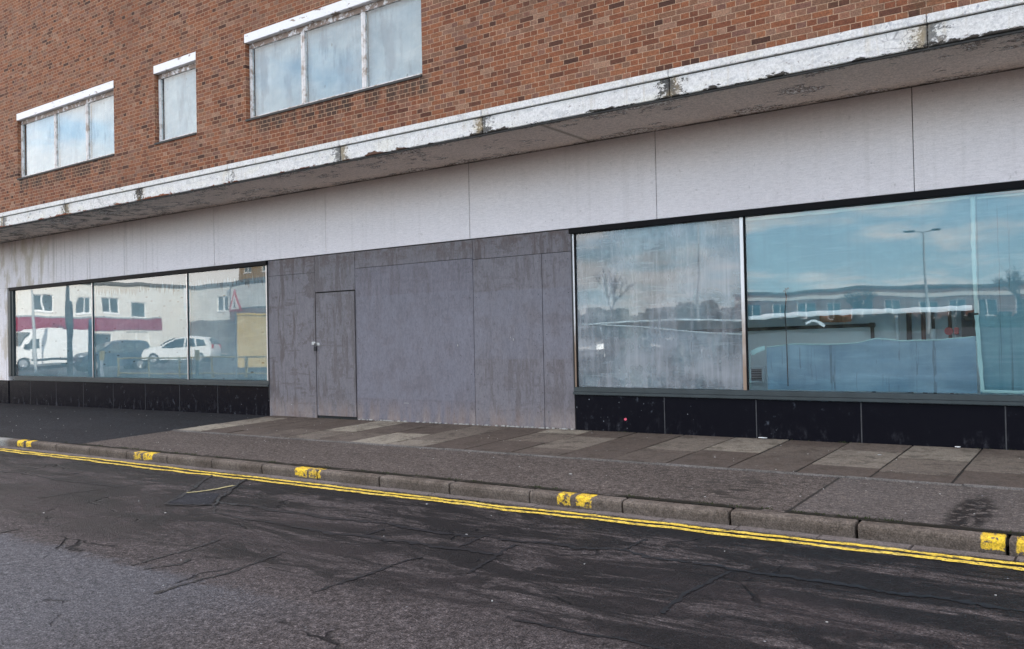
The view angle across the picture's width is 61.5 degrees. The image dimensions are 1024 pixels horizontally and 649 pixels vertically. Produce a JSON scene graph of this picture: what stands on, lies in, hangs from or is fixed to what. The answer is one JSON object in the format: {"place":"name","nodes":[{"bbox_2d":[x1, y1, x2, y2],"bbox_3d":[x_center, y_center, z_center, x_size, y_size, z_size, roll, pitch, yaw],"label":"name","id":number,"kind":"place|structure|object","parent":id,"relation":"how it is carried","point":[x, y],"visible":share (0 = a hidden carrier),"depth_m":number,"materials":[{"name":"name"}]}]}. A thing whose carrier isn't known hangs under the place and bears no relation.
{"place":"outdoors","nodes":[
{"label":"outdoors","id":0,"kind":"place"},
{"bbox_2d":[0,403,264,443],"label":"tarmac footway","id":1,"kind":"structure","parent":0,"point":[75,425],"depth_m":15.07,"materials":[{"name":"black asphalt"}]},
{"bbox_2d":[0,448,1023,648],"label":"road","id":2,"kind":"structure","parent":0,"point":[72,576],"depth_m":5.18,"materials":[{"name":"grey asphalt"}]},
{"bbox_2d":[164,475,246,505],"bbox_3d":[-3.063,1.669,8.780,0.522,0.009,1.920,-1,-1,-7],"label":"patch seal","id":3,"kind":"object","parent":2,"relation":"on","point":[216,500],"visible":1,"depth_m":8.44,"materials":[{"name":"black asphalt"}]},
{"bbox_2d":[186,485,234,492],"bbox_3d":[-3.034,1.665,8.706,0.096,0.001,0.527,-2,-1,42],"label":"road marking","id":4,"kind":"object","parent":2,"relation":"on","point":[212,489],"visible":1,"depth_m":8.68,"materials":[{"name":"yellow paint"}]},
{"bbox_2d":[189,476,242,504],"bbox_3d":[-3.073,1.676,8.782,0.436,0.009,1.880,-1,-1,-6],"label":"trench patch","id":5,"kind":"object","parent":2,"relation":"on","point":[214,482],"visible":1,"depth_m":8.99,"materials":[{"name":"grey asphalt"}]},
{"bbox_2d":[169,492,219,504],"bbox_3d":[-3.019,1.661,8.228,0.433,0.005,0.772,-1,-1,-7],"label":"trench patch","id":6,"kind":"object","parent":5,"relation":"on","point":[199,498],"visible":1,"depth_m":8.20,"materials":[{"name":"grey asphalt"}]},
{"bbox_2d":[10,414,996,622],"bbox_3d":[-4.177,1.593,10.226,20.546,0.297,7.393,-2,-1,36],"label":"litter grit","id":7,"kind":"object","parent":2,"relation":"on","point":[519,466],"visible":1,"depth_m":7.96,"materials":[{"name":"paper"}]},
{"bbox_2d":[0,446,1023,561],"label":"gutter","id":8,"kind":"object","parent":2,"relation":"on","point":[877,543],"visible":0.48,"depth_m":7.01,"materials":[{"name":"concrete"}]},
{"bbox_2d":[0,448,1023,570],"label":"double yellow lines","id":9,"kind":"object","parent":2,"relation":"on","point":[821,545],"visible":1,"depth_m":6.78,"materials":[{"name":"paint"}]},
{"bbox_2d":[0,471,1023,648],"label":"road cracks","id":10,"kind":"object","parent":2,"relation":"on","point":[665,609],"visible":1,"depth_m":5.66,"materials":[{"name":"black asphalt"}]},
{"bbox_2d":[78,418,1023,554],"bbox_3d":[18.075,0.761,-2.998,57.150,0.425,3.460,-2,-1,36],"label":"pavement","id":11,"kind":"structure","parent":0,"point":[957,507],"depth_m":7.76,"materials":[{"name":"concrete"}]},
{"bbox_2d":[0,0,1023,450],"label":"shop building","id":12,"kind":"structure","parent":11,"relation":"on","point":[148,138],"depth_m":11.75,"materials":[{"name":"brown brick"}]},
{"bbox_2d":[17,283,95,376],"bbox_3d":[-10.355,0.164,19.475,3.450,2.010,0.033,-2,-1,36],"label":"window pane","id":13,"kind":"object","parent":12,"relation":"attached to","point":[54,326],"depth_m":19.41,"materials":[{"name":"clear glass"}]},
{"bbox_2d":[16,80,113,179],"bbox_3d":[-9.939,-4.245,19.195,4.215,1.574,0.217,-2,-1,36],"label":"window","id":14,"kind":"structure","parent":12,"relation":"in","point":[41,122],"depth_m":19.25,"materials":[{"name":"white glass"}]},
{"bbox_2d":[8,261,268,386],"bbox_3d":[-8.108,0.107,17.829,9.550,2.193,0.155,-2,-1,36],"label":"shop window","id":15,"kind":"structure","parent":12,"relation":"in","point":[12,293],"depth_m":17.76,"materials":[{"name":"metal"}]},
{"bbox_2d":[96,274,190,378],"bbox_3d":[-7.539,0.076,17.466,3.370,2.010,0.036,-2,-1,36],"label":"window pane","id":16,"kind":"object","parent":12,"relation":"attached to","point":[141,328],"depth_m":17.39,"materials":[{"name":"clear glass"}]},
{"bbox_2d":[153,52,196,144],"bbox_3d":[-6.475,-4.353,16.719,1.395,1.574,0.215,-2,-1,36],"label":"window","id":17,"kind":"structure","parent":12,"relation":"in","point":[178,74],"depth_m":16.84,"materials":[{"name":"white glass"}]},
{"bbox_2d":[190,266,266,379],"bbox_3d":[-5.189,0.003,15.785,2.330,2.010,0.034,-2,-1,36],"label":"window pane","id":18,"kind":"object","parent":12,"relation":"attached to","point":[228,327],"depth_m":15.77,"materials":[{"name":"clear glass"}]},
{"bbox_2d":[244,0,421,121],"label":"window","id":19,"kind":"structure","parent":12,"relation":"in","point":[338,43],"depth_m":14.29,"materials":[{"name":"white glass"}]},
{"bbox_2d":[267,230,578,429],"bbox_3d":[-1.698,0.208,13.245,6.236,2.790,0.162,-2,-1,36],"label":"hoarding","id":20,"kind":"object","parent":12,"relation":"attached to","point":[476,331],"visible":0.92,"depth_m":12.86,"materials":[{"name":"wood"}]},
{"bbox_2d":[312,291,356,416],"bbox_3d":[-2.930,0.485,14.062,1.024,2.020,0.051,-2,-1,35],"label":"door","id":21,"kind":"structure","parent":20,"relation":"in","point":[335,343],"depth_m":14.01,"materials":[{"name":"metal"}]},
{"bbox_2d":[576,221,741,325],"bbox_3d":[1.791,-0.609,10.791,2.280,1.206,0.036,-2,-1,36],"label":"window film","id":22,"kind":"object","parent":12,"relation":"attached to","point":[658,255],"depth_m":10.81,"materials":[{"name":"white plastic"}]},
{"bbox_2d":[580,323,742,388],"bbox_3d":[1.820,0.366,10.790,2.280,0.845,0.045,-2,-1,36],"label":"window film","id":23,"kind":"object","parent":12,"relation":"attached to","point":[728,346],"depth_m":10.85,"materials":[{"name":"white plastic"}]},
{"bbox_2d":[749,366,764,382],"bbox_3d":[3.199,0.653,11.245,0.200,0.220,0.040,-2,-1,36],"label":"vent grille","id":24,"kind":"object","parent":12,"relation":"attached to","point":[762,376],"visible":0.94,"depth_m":11.22,"materials":[{"name":"black plastic"}]},
{"bbox_2d":[783,287,788,385],"bbox_3d":[3.134,0.138,9.799,0.070,1.127,0.020,-2,-1,36],"label":"wire","id":25,"kind":"object","parent":12,"relation":"hanging from","point":[787,288],"visible":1,"depth_m":9.80,"materials":[{"name":"black plastic"}]},
{"bbox_2d":[569,181,1023,405],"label":"shop window","id":26,"kind":"structure","parent":12,"relation":"in","point":[718,274],"depth_m":10.23,"materials":[{"name":"metal"}]},
{"bbox_2d":[819,314,851,322],"bbox_3d":[3.996,-0.090,10.637,0.380,0.125,0.035,-2,-1,36],"label":"orange sheet","id":27,"kind":"object","parent":12,"relation":"attached to","point":[836,318],"visible":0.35,"depth_m":10.62,"materials":[{"name":"orange"}]},
{"bbox_2d":[746,196,978,319],"bbox_3d":[3.732,-0.678,9.401,2.398,1.198,0.050,-2,-1,36],"label":"window film","id":28,"kind":"object","parent":12,"relation":"attached to","point":[910,257],"depth_m":9.33,"materials":[{"name":"blue plastic"}]},
{"bbox_2d":[805,320,824,326],"bbox_3d":[3.403,-0.012,9.654,0.219,0.089,0.004,-2,-1,36],"label":"film shred","id":29,"kind":"object","parent":28,"relation":"hanging from","point":[818,322],"visible":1,"depth_m":9.64,"materials":[{"name":"white plastic"}]},
{"bbox_2d":[749,315,984,392],"bbox_3d":[3.784,0.330,9.405,2.428,0.796,0.090,-2,-1,36],"label":"window film","id":30,"kind":"object","parent":12,"relation":"attached to","point":[947,365],"depth_m":9.29,"materials":[{"name":"blue plastic"}]},
{"bbox_2d":[954,311,957,393],"bbox_3d":[5.072,-0.317,9.865,0.020,2.240,0.020,-2,-1,36],"label":"vertical pipe","id":31,"kind":"object","parent":12,"relation":"on","point":[955,325],"depth_m":9.85,"materials":[{"name":"metal"}]},
{"bbox_2d":[944,327,958,334],"bbox_3d":[5.027,0.074,9.841,0.145,0.090,0.060,-2,-1,36],"label":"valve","id":32,"kind":"object","parent":31,"relation":"attached to","point":[948,330],"visible":1,"depth_m":9.82,"materials":[{"name":"red metal"}]},
{"bbox_2d":[961,310,977,336],"bbox_3d":[5.271,-0.027,9.753,0.320,0.430,0.080,-2,-1,36],"label":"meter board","id":33,"kind":"object","parent":12,"relation":"attached to","point":[968,323],"visible":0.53,"depth_m":9.79,"materials":[{"name":"grey"}]},
{"bbox_2d":[975,192,1023,393],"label":"window film","id":34,"kind":"object","parent":12,"relation":"attached to","point":[1000,244],"depth_m":8.59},
{"bbox_2d":[0,437,1023,556],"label":"kerb","id":35,"kind":"structure","parent":11,"relation":"on","point":[966,540],"depth_m":7.08,"materials":[{"name":"concrete"}]},
{"bbox_2d":[5,418,1020,532],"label":"moss tufts","id":36,"kind":"object","parent":11,"relation":"on","point":[628,493],"visible":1,"depth_m":7.15,"materials":[{"name":"green plant"}]},
{"bbox_2d":[172,430,1023,490],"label":"paving edging","id":37,"kind":"object","parent":11,"relation":"on","point":[866,478],"visible":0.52,"depth_m":8.54,"materials":[{"name":"concrete"}]},
{"bbox_2d":[284,420,981,484],"bbox_3d":[12.493,0.964,1.896,42.330,0.293,1.883,-2,-1,36],"label":"paving bed","id":38,"kind":"object","parent":11,"relation":"on","point":[959,474],"visible":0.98,"depth_m":8.30,"materials":[{"name":"grey concrete"}]},
{"bbox_2d":[177,416,1023,487],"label":"paving flags","id":39,"kind":"object","parent":38,"relation":"on","point":[996,467],"visible":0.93,"depth_m":9.43},
{"bbox_2d":[358,419,573,429],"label":"mortar crumbs","id":40,"kind":"object","parent":39,"relation":"on","point":[472,424],"visible":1,"depth_m":12.34,"materials":[{"name":"concrete"}]},
{"bbox_2d":[906,313,913,392],"bbox_3d":[4.673,-0.304,10.150,0.060,2.240,0.060,-2,-1,36],"label":"vertical pipe","id":41,"kind":"object","parent":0,"point":[909,325],"depth_m":10.12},
{"bbox_2d":[921,312,925,392],"bbox_3d":[4.800,-0.308,10.060,0.052,2.240,0.052,-2,-1,36],"label":"vertical pipe","id":42,"kind":"object","parent":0,"point":[923,325],"depth_m":10.03,"materials":[{"name":"grey metal"}]},
{"bbox_2d":[948,311,953,393],"bbox_3d":[5.027,-0.315,9.897,0.040,2.240,0.040,-2,-1,36],"label":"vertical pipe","id":43,"kind":"object","parent":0,"point":[949,320],"depth_m":9.88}
]}

